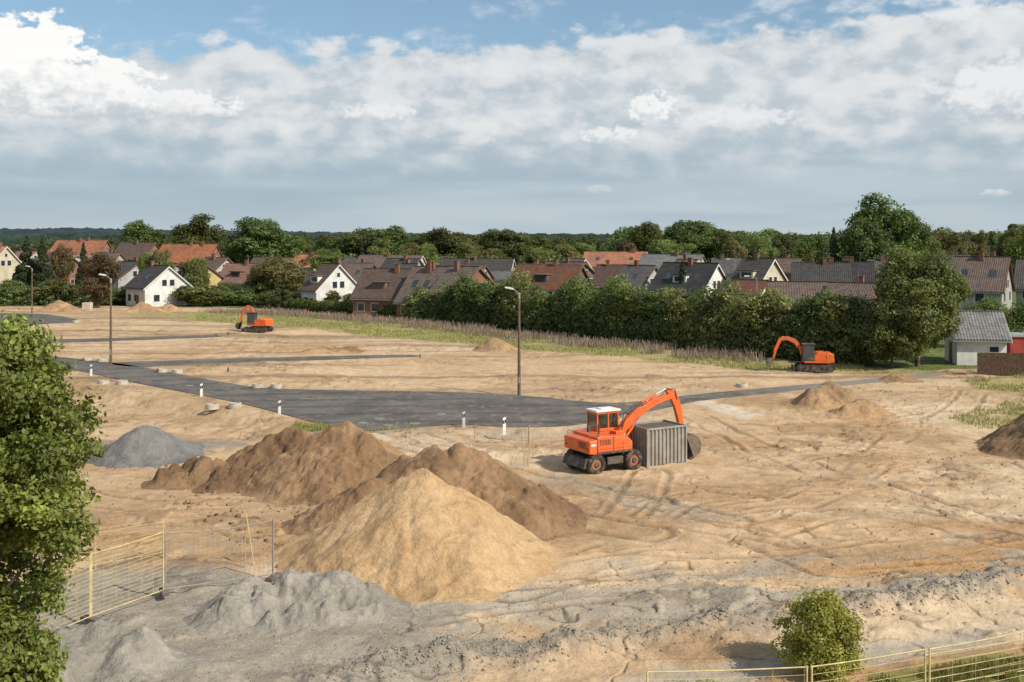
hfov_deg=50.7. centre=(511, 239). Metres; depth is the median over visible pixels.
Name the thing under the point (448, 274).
roof
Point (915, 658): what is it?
construction fence
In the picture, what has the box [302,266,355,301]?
walls
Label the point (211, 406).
concrete shaft ring
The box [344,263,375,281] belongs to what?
roof
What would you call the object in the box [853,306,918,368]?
deciduous tree
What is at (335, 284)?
windows
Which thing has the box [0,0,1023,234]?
sky
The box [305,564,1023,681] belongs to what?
loose stones
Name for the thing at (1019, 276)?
roof
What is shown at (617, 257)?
roof
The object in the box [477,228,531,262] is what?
deciduous tree
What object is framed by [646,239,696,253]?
deciduous tree
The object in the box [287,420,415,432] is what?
grass
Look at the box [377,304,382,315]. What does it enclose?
door
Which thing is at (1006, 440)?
dirt pile
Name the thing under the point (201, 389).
delineator post
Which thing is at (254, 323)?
tracked excavator
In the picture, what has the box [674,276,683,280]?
dormer window
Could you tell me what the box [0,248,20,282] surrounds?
walls
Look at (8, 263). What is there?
windows
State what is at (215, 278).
walls
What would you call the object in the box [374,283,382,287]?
dormer window
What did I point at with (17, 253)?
roof
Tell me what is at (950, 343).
door
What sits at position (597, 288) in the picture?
garden shrub
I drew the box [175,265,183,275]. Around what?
walls
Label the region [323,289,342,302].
garden shrub
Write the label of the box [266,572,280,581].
fence foot block
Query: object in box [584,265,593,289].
walls
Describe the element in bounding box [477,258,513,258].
ridge tiles
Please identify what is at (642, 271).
roof
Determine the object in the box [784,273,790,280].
walls
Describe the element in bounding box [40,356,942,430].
asphalt road
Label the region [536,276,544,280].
dormer window
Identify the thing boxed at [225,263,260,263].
ridge tiles
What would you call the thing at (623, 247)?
deciduous tree
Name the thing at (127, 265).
roof
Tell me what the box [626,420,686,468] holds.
steel container
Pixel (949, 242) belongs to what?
deciduous tree
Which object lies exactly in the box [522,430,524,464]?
wooden stake
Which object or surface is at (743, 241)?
deciduous tree
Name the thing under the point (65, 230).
wooded hills
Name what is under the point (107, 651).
gravel pile
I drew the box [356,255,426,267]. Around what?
roof
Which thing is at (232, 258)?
deciduous tree
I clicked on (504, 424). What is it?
delineator post
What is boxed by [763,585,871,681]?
leafy bush
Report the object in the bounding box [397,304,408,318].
walls
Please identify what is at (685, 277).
dormer
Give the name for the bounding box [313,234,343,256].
deciduous tree
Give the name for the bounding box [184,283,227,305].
garden shrub
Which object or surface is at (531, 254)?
deciduous tree
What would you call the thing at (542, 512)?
dirt pile
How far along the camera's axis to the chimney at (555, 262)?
171.33 m
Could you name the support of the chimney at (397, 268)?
on the roof at (363, 289)
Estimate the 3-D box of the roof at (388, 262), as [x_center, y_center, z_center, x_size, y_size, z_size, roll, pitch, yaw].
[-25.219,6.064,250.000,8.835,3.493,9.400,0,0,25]
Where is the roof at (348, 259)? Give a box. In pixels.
[341,257,357,266]
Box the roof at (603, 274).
[592,265,623,286]
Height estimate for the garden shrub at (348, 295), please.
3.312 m
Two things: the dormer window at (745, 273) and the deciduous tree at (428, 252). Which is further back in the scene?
the deciduous tree at (428, 252)
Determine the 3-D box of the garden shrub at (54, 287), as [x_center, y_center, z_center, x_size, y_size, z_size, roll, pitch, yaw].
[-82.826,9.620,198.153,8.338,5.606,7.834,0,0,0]
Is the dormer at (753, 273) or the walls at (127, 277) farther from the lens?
the walls at (127, 277)
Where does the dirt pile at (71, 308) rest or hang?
on the ground at (756, 452)
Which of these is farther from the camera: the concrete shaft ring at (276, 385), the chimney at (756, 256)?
the chimney at (756, 256)
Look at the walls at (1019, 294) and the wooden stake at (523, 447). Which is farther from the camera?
the walls at (1019, 294)
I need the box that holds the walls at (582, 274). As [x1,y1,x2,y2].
[527,270,589,302]
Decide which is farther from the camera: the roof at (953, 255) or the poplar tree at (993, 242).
the poplar tree at (993, 242)
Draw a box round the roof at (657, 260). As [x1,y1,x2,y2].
[639,254,705,268]
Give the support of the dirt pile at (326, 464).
on the ground at (756, 452)
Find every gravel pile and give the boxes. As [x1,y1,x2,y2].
[47,619,201,681]
[81,425,204,468]
[183,568,414,634]
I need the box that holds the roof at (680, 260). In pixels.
[674,259,697,261]
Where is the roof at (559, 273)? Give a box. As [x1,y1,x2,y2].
[510,264,593,290]
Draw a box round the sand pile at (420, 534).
[274,468,561,603]
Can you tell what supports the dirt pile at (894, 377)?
on the ground at (756, 452)
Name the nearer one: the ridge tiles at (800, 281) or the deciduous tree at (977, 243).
the ridge tiles at (800, 281)
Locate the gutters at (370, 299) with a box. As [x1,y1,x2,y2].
[349,299,393,300]
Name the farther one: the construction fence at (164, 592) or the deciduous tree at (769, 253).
the deciduous tree at (769, 253)
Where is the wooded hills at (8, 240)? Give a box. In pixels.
[0,233,837,246]
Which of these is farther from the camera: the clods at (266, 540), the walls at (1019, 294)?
the walls at (1019, 294)
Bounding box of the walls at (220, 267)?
[216,259,230,271]
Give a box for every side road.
[43,335,218,342]
[112,355,418,366]
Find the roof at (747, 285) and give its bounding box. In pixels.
[727,280,768,295]
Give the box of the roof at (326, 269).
[298,263,356,291]
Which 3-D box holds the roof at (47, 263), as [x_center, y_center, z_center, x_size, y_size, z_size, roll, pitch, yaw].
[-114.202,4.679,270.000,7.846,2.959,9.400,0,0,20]
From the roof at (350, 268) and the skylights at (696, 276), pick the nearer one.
the skylights at (696, 276)
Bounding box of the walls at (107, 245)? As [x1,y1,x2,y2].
[101,243,113,251]
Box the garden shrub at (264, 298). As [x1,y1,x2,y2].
[251,291,275,306]
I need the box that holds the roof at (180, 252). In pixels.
[158,244,222,262]
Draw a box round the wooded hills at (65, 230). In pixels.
[0,227,612,236]
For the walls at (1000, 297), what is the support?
on the ground at (756, 452)
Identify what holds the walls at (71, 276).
on the ground at (756, 452)
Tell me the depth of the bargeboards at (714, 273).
164.83 m
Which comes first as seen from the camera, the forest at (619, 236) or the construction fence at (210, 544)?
the construction fence at (210, 544)
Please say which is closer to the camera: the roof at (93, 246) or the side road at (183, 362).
the side road at (183, 362)
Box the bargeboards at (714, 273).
[706,264,727,288]
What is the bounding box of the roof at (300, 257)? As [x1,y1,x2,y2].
[291,254,318,267]
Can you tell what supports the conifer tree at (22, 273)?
on the ground at (756, 452)
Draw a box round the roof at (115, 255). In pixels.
[89,252,125,259]
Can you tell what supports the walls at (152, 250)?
on the ground at (756, 452)
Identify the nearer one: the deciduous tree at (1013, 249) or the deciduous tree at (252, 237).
the deciduous tree at (1013, 249)
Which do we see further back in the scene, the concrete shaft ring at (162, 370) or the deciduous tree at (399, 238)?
the deciduous tree at (399, 238)
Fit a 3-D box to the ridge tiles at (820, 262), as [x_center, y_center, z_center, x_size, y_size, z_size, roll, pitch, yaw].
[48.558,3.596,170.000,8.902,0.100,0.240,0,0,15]
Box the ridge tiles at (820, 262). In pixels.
[792,262,849,262]
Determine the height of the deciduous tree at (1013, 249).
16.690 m
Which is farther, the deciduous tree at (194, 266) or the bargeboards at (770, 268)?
the deciduous tree at (194, 266)
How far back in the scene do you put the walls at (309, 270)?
295.32 m
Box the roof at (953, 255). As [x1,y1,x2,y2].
[939,255,968,263]
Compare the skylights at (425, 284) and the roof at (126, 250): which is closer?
the skylights at (425, 284)
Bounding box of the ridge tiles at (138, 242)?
[121,242,155,242]
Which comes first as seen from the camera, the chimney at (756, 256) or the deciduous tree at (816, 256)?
the chimney at (756, 256)
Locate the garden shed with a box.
[1007,332,1023,352]
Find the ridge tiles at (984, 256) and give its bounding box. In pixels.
[953,256,1009,256]
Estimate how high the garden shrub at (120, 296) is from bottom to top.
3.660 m
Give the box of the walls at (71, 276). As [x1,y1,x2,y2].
[49,259,78,283]
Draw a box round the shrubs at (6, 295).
[0,282,275,305]
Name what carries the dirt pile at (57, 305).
on the ground at (756, 452)
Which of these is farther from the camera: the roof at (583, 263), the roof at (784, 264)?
the roof at (784, 264)
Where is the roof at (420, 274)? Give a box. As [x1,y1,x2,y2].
[393,266,448,303]
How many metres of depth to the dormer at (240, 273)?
218.82 m
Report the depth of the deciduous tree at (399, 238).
376.45 m
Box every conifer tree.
[11,235,35,287]
[30,238,55,287]
[74,241,88,288]
[359,239,364,254]
[512,240,519,265]
[596,241,600,251]
[677,260,687,284]
[827,227,842,261]
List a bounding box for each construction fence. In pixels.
[28,553,90,629]
[80,531,163,621]
[95,521,163,568]
[159,519,273,596]
[164,523,245,567]
[646,665,807,681]
[810,648,926,681]
[926,639,1023,681]
[928,631,1023,681]
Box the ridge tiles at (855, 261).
[835,261,874,261]
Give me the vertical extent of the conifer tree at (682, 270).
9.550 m
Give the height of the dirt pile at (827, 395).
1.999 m
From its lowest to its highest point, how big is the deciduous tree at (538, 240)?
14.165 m
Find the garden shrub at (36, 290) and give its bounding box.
[13,285,55,303]
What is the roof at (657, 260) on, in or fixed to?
on the walls
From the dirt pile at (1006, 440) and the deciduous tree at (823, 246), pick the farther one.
the deciduous tree at (823, 246)
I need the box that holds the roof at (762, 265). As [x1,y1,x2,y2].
[725,258,786,287]
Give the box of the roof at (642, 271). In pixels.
[614,265,658,288]
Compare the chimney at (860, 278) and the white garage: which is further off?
the chimney at (860, 278)
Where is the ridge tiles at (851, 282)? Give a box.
[828,282,875,283]
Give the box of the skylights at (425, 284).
[410,280,430,287]
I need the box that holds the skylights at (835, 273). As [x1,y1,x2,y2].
[803,271,838,275]
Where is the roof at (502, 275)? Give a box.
[491,271,512,279]
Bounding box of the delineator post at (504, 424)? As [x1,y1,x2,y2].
[503,417,505,433]
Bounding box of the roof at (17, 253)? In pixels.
[14,251,36,261]
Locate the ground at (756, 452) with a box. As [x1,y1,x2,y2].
[0,284,1023,681]
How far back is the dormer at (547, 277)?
168.47 m
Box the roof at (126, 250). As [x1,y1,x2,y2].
[115,243,159,259]
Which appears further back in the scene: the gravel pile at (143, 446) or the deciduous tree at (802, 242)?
the deciduous tree at (802, 242)
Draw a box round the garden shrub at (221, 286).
[216,281,239,290]
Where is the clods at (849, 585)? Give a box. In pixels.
[89,440,1023,612]
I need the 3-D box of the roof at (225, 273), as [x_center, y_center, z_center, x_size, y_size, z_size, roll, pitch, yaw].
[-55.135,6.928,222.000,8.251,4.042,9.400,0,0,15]
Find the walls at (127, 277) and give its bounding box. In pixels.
[112,265,138,289]
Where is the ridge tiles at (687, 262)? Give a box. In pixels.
[664,262,714,262]
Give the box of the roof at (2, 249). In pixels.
[0,246,21,263]
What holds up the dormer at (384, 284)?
on the roof at (363, 289)
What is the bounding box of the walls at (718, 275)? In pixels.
[654,268,726,301]
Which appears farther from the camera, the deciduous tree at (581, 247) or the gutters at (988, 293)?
the deciduous tree at (581, 247)
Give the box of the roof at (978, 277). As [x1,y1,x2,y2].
[952,257,1014,292]
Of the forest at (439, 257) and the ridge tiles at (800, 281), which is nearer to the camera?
the ridge tiles at (800, 281)
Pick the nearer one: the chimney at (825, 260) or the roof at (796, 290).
the roof at (796, 290)
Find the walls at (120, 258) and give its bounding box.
[116,255,125,260]
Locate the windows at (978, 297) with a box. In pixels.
[960,279,1010,301]
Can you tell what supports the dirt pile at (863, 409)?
on the ground at (756, 452)
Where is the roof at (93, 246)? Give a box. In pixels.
[49,240,114,258]
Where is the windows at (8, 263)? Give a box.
[1,254,10,265]
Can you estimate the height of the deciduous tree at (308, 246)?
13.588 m
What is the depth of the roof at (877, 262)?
199.88 m
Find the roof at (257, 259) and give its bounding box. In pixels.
[250,257,296,264]
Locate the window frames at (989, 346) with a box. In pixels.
[989,346,999,352]
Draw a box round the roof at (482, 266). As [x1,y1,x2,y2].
[460,264,493,278]
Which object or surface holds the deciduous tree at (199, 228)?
on the ground at (756, 452)
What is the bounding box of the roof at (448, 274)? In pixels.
[428,266,496,293]
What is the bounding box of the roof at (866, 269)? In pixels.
[851,262,874,282]
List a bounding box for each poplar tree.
[273,277,282,308]
[281,279,291,308]
[986,231,998,255]
[1007,224,1022,275]
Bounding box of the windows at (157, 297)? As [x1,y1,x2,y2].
[128,280,181,301]
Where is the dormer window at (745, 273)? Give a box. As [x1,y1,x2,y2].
[741,272,750,276]
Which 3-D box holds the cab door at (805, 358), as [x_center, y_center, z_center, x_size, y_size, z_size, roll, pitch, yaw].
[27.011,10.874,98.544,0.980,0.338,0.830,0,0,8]
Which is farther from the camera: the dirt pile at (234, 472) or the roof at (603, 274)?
the roof at (603, 274)
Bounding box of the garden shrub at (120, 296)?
[105,287,125,304]
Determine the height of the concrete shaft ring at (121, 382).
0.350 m
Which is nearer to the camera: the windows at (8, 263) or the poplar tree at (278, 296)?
the poplar tree at (278, 296)
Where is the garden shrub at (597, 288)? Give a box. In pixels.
[588,286,600,297]
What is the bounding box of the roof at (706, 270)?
[648,262,726,292]
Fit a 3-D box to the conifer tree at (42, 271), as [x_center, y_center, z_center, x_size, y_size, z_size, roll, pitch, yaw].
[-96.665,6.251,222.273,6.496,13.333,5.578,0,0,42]
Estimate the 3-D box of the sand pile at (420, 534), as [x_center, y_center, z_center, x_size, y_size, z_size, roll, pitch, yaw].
[-3.558,10.411,40.745,11.055,3.499,11.000,0,0,0]
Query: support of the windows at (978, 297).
attached to the walls at (1000, 297)
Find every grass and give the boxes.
[195,313,872,371]
[198,306,764,361]
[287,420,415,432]
[866,651,1023,681]
[949,373,1023,428]
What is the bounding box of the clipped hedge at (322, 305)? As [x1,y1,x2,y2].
[269,297,408,317]
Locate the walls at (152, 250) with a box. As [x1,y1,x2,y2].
[128,244,158,260]
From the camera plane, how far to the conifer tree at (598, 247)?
329.77 m
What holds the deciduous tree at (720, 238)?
on the ground at (756, 452)
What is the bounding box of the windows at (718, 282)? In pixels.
[713,281,719,287]
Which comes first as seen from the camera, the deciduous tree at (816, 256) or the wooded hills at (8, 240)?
the deciduous tree at (816, 256)
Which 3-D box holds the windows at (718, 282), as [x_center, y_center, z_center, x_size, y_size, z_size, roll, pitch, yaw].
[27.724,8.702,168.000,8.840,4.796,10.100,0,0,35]
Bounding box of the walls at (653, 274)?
[636,269,656,296]
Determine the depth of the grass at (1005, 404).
75.48 m
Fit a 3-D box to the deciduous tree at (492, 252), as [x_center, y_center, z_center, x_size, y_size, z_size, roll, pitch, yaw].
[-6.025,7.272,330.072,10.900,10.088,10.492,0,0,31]
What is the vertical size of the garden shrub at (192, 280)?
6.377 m
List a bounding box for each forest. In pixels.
[2,227,607,253]
[233,245,856,265]
[604,220,846,261]
[843,226,1009,249]
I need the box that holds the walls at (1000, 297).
[959,271,1011,310]
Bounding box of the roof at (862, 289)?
[824,283,879,301]
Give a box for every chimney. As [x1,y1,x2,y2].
[395,264,399,273]
[426,261,435,273]
[454,261,459,271]
[533,259,557,266]
[634,260,639,266]
[675,251,686,256]
[688,258,692,265]
[754,253,759,259]
[823,258,833,264]
[843,256,853,263]
[856,275,864,281]
[978,251,995,260]
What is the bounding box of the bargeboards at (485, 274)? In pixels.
[471,268,496,285]
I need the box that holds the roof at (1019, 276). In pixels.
[1014,259,1023,289]
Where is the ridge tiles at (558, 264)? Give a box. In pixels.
[534,264,582,264]
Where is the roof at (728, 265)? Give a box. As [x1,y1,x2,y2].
[711,258,741,273]
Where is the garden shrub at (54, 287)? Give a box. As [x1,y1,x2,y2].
[37,278,81,302]
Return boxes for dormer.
[231,272,242,276]
[310,276,322,282]
[372,282,387,288]
[534,275,549,281]
[673,275,689,282]
[740,271,756,278]
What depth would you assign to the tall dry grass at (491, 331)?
133.44 m
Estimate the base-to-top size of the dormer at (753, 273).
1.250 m
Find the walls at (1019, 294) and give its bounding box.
[1016,291,1023,308]
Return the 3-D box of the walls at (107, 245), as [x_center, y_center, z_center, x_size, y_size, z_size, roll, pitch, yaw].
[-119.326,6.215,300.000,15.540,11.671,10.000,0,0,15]
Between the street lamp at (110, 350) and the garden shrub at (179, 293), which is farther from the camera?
the garden shrub at (179, 293)
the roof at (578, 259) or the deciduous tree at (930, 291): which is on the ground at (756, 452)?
the deciduous tree at (930, 291)
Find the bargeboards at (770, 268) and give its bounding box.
[724,259,787,288]
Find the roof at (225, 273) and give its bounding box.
[217,264,254,283]
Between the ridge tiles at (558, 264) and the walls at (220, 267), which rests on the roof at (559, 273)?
the ridge tiles at (558, 264)
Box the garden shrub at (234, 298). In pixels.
[223,289,254,305]
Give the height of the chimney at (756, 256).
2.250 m
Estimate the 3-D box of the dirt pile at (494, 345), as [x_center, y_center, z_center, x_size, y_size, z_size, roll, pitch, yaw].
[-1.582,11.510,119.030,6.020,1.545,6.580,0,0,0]
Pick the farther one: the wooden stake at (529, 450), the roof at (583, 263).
the roof at (583, 263)
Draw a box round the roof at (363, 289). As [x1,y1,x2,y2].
[350,269,411,299]
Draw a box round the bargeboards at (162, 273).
[143,267,191,290]
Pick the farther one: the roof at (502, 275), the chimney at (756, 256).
the roof at (502, 275)
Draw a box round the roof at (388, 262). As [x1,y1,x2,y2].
[380,258,424,267]
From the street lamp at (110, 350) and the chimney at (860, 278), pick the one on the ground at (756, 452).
the street lamp at (110, 350)
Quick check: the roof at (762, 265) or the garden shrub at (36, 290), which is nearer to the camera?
the roof at (762, 265)
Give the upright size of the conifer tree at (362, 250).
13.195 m
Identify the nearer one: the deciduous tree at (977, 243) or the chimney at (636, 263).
the chimney at (636, 263)
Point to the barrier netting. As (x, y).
(505, 434)
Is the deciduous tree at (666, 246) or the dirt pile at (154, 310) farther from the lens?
the deciduous tree at (666, 246)
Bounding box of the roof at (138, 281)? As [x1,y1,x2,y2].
[123,265,189,288]
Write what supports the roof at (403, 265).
on the walls
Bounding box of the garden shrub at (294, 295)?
[290,291,301,298]
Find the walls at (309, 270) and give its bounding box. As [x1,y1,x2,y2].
[299,268,315,282]
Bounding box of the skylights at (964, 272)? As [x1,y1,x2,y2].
[960,269,996,276]
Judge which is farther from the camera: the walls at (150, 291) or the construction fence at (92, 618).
the walls at (150, 291)
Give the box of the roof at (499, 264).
[438,258,515,270]
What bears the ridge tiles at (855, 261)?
on the roof at (866, 269)
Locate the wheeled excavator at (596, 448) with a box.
[563,388,701,473]
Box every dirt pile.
[36,300,70,311]
[56,305,84,311]
[123,302,153,312]
[141,427,310,493]
[146,307,170,312]
[158,304,185,311]
[241,421,408,506]
[281,443,588,541]
[295,345,370,354]
[472,337,517,352]
[778,380,885,411]
[825,398,895,420]
[878,373,923,382]
[973,413,1023,459]
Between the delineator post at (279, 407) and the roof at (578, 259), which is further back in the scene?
the roof at (578, 259)
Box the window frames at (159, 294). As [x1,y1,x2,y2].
[134,279,176,301]
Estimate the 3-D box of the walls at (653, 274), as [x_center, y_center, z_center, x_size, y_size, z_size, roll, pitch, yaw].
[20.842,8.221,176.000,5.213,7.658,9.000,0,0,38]
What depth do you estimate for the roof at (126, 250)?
307.70 m
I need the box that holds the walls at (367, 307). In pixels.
[353,300,396,316]
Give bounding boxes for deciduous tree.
[0,308,111,681]
[50,243,74,281]
[75,252,121,307]
[116,219,170,247]
[135,251,152,272]
[152,248,175,269]
[166,235,184,243]
[170,213,227,256]
[179,255,211,284]
[221,216,308,262]
[221,243,262,262]
[243,264,262,293]
[249,255,308,294]
[297,236,312,253]
[298,253,314,265]
[307,248,342,273]
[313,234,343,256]
[325,227,376,259]
[358,225,409,254]
[366,237,393,254]
[396,241,421,254]
[405,232,425,244]
[416,243,438,264]
[419,226,478,261]
[453,242,483,257]
[465,235,486,250]
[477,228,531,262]
[477,248,506,257]
[520,235,553,263]
[523,248,555,263]
[542,238,570,253]
[550,243,582,260]
[572,242,601,254]
[611,239,644,251]
[623,220,664,251]
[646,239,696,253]
[662,220,715,253]
[706,229,735,257]
[721,238,748,256]
[733,234,761,256]
[749,237,779,257]
[770,232,799,257]
[783,232,817,259]
[802,250,833,261]
[805,234,831,252]
[836,192,925,259]
[842,216,897,260]
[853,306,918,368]
[870,245,975,366]
[899,209,933,255]
[925,235,941,253]
[931,230,967,253]
[959,232,976,255]
[964,230,991,255]
[992,227,1022,272]
[1001,224,1023,276]
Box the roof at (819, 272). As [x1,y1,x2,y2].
[791,263,851,281]
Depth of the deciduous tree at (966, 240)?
284.40 m
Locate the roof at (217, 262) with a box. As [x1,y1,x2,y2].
[203,257,231,269]
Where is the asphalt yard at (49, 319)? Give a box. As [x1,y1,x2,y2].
[0,313,76,323]
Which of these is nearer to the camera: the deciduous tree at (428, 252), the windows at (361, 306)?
the windows at (361, 306)
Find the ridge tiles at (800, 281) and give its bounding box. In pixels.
[766,281,834,281]
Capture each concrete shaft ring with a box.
[82,357,91,360]
[97,358,106,361]
[97,380,109,383]
[116,380,127,384]
[156,368,167,372]
[171,369,182,373]
[205,403,218,409]
[228,402,241,408]
[251,383,263,387]
[270,383,281,388]
[736,382,747,387]
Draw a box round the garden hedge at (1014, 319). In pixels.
[961,296,1023,332]
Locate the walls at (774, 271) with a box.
[765,262,784,280]
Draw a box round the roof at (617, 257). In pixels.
[583,252,647,265]
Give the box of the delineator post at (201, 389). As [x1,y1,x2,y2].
[200,383,202,395]
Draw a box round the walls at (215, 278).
[184,266,220,287]
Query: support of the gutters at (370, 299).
attached to the roof at (363, 289)
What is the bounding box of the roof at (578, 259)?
[563,258,590,265]
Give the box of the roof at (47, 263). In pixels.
[35,253,78,264]
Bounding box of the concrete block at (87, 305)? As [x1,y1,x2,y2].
[82,302,92,309]
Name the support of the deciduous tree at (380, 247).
on the ground at (756, 452)
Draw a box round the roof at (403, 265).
[400,263,419,267]
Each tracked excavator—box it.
[235,305,273,332]
[766,336,834,371]
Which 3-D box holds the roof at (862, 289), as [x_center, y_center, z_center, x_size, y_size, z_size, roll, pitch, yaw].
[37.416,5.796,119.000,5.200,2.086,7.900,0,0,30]
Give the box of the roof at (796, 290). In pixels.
[766,282,827,300]
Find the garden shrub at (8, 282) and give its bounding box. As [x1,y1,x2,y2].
[0,278,27,297]
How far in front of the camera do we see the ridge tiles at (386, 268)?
172.06 m
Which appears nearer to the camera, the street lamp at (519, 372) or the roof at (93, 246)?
the street lamp at (519, 372)
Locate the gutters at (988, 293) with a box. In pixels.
[967,290,1014,293]
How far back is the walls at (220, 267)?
247.01 m
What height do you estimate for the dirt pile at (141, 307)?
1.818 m
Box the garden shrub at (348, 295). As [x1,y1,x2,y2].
[341,293,352,302]
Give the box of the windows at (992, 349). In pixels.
[990,347,998,351]
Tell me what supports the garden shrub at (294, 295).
on the ground at (756, 452)
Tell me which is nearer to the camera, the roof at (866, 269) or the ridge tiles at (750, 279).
the ridge tiles at (750, 279)
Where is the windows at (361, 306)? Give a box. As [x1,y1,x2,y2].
[358,303,376,310]
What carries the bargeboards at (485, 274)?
attached to the roof at (448, 274)
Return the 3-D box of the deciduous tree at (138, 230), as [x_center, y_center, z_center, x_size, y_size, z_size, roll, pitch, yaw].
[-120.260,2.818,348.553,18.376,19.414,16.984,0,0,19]
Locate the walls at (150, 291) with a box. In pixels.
[126,268,190,306]
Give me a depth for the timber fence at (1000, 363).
96.02 m
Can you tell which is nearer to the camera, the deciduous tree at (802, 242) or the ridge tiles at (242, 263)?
the ridge tiles at (242, 263)
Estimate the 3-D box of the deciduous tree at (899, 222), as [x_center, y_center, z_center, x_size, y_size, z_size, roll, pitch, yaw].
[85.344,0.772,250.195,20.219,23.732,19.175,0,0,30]
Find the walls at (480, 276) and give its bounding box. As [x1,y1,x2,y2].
[431,270,493,320]
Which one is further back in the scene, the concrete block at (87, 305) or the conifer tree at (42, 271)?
the conifer tree at (42, 271)
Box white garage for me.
[945,310,1012,364]
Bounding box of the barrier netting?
[474,424,528,442]
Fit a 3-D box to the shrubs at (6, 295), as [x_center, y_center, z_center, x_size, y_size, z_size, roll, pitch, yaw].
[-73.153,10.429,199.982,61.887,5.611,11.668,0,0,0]
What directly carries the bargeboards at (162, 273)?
attached to the roof at (138, 281)
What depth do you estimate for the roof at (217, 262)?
248.04 m
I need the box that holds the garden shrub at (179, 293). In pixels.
[169,284,200,305]
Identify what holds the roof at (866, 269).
on the walls
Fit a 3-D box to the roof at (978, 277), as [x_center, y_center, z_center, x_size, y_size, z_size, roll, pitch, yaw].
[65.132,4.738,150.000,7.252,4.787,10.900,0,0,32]
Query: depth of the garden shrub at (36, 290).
198.87 m
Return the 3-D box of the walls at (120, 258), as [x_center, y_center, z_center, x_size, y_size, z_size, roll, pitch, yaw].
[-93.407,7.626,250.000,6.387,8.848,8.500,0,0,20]
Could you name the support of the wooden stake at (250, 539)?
on the ground at (756, 452)
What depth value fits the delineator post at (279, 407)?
74.17 m
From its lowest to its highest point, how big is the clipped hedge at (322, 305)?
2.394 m
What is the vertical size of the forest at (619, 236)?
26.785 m
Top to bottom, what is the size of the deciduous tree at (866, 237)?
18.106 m
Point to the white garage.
(984, 331)
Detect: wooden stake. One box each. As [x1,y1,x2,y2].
[246,514,253,564]
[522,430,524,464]
[529,431,530,467]
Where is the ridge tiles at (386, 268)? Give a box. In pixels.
[364,268,411,268]
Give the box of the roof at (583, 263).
[545,262,591,270]
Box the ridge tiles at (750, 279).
[733,279,767,279]
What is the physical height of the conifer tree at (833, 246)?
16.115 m
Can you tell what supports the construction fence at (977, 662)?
on the ground at (756, 452)
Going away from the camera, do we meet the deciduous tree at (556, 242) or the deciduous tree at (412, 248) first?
the deciduous tree at (412, 248)
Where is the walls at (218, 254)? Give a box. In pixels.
[179,247,221,264]
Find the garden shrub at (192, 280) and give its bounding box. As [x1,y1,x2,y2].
[184,273,206,288]
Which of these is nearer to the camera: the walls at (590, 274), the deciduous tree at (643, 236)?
the walls at (590, 274)
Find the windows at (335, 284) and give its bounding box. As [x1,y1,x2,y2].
[304,273,343,299]
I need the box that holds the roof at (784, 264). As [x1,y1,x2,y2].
[775,258,800,272]
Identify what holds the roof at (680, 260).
on the walls
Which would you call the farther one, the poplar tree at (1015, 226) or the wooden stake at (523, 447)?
the poplar tree at (1015, 226)
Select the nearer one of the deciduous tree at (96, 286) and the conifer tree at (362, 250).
the deciduous tree at (96, 286)
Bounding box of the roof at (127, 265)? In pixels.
[117,261,138,278]
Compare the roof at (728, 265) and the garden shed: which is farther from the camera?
the roof at (728, 265)
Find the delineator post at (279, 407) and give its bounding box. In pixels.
[278,400,280,413]
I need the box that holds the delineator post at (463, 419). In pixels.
[462,411,464,427]
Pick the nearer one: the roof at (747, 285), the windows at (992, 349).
the windows at (992, 349)
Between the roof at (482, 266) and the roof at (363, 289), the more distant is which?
the roof at (482, 266)
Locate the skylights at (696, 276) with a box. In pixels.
[664,273,700,279]
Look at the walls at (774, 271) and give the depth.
163.76 m
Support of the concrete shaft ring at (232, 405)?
on the ground at (756, 452)
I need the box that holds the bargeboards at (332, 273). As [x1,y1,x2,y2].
[315,265,356,292]
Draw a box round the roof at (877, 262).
[867,259,910,279]
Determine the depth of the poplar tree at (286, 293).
185.61 m
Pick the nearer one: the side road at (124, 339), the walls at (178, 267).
the side road at (124, 339)
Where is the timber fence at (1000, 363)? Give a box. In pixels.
[977,353,1023,374]
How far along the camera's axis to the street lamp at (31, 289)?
176.46 m
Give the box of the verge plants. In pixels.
[664,675,1019,681]
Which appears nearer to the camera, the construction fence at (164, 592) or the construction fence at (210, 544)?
the construction fence at (164, 592)
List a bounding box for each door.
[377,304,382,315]
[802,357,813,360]
[949,341,951,362]
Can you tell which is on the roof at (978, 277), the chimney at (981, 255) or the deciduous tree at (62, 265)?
the chimney at (981, 255)
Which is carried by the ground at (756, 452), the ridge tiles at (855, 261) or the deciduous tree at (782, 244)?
the deciduous tree at (782, 244)
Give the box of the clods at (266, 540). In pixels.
[165,456,563,568]
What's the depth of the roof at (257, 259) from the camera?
259.70 m
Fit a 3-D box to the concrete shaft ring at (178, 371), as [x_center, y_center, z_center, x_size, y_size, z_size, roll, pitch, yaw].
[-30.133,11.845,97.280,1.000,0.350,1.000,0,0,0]
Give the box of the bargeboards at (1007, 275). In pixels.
[951,259,1015,294]
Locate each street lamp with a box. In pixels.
[26,266,32,312]
[98,274,111,363]
[504,287,520,394]
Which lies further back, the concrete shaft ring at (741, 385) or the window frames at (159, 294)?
the window frames at (159, 294)

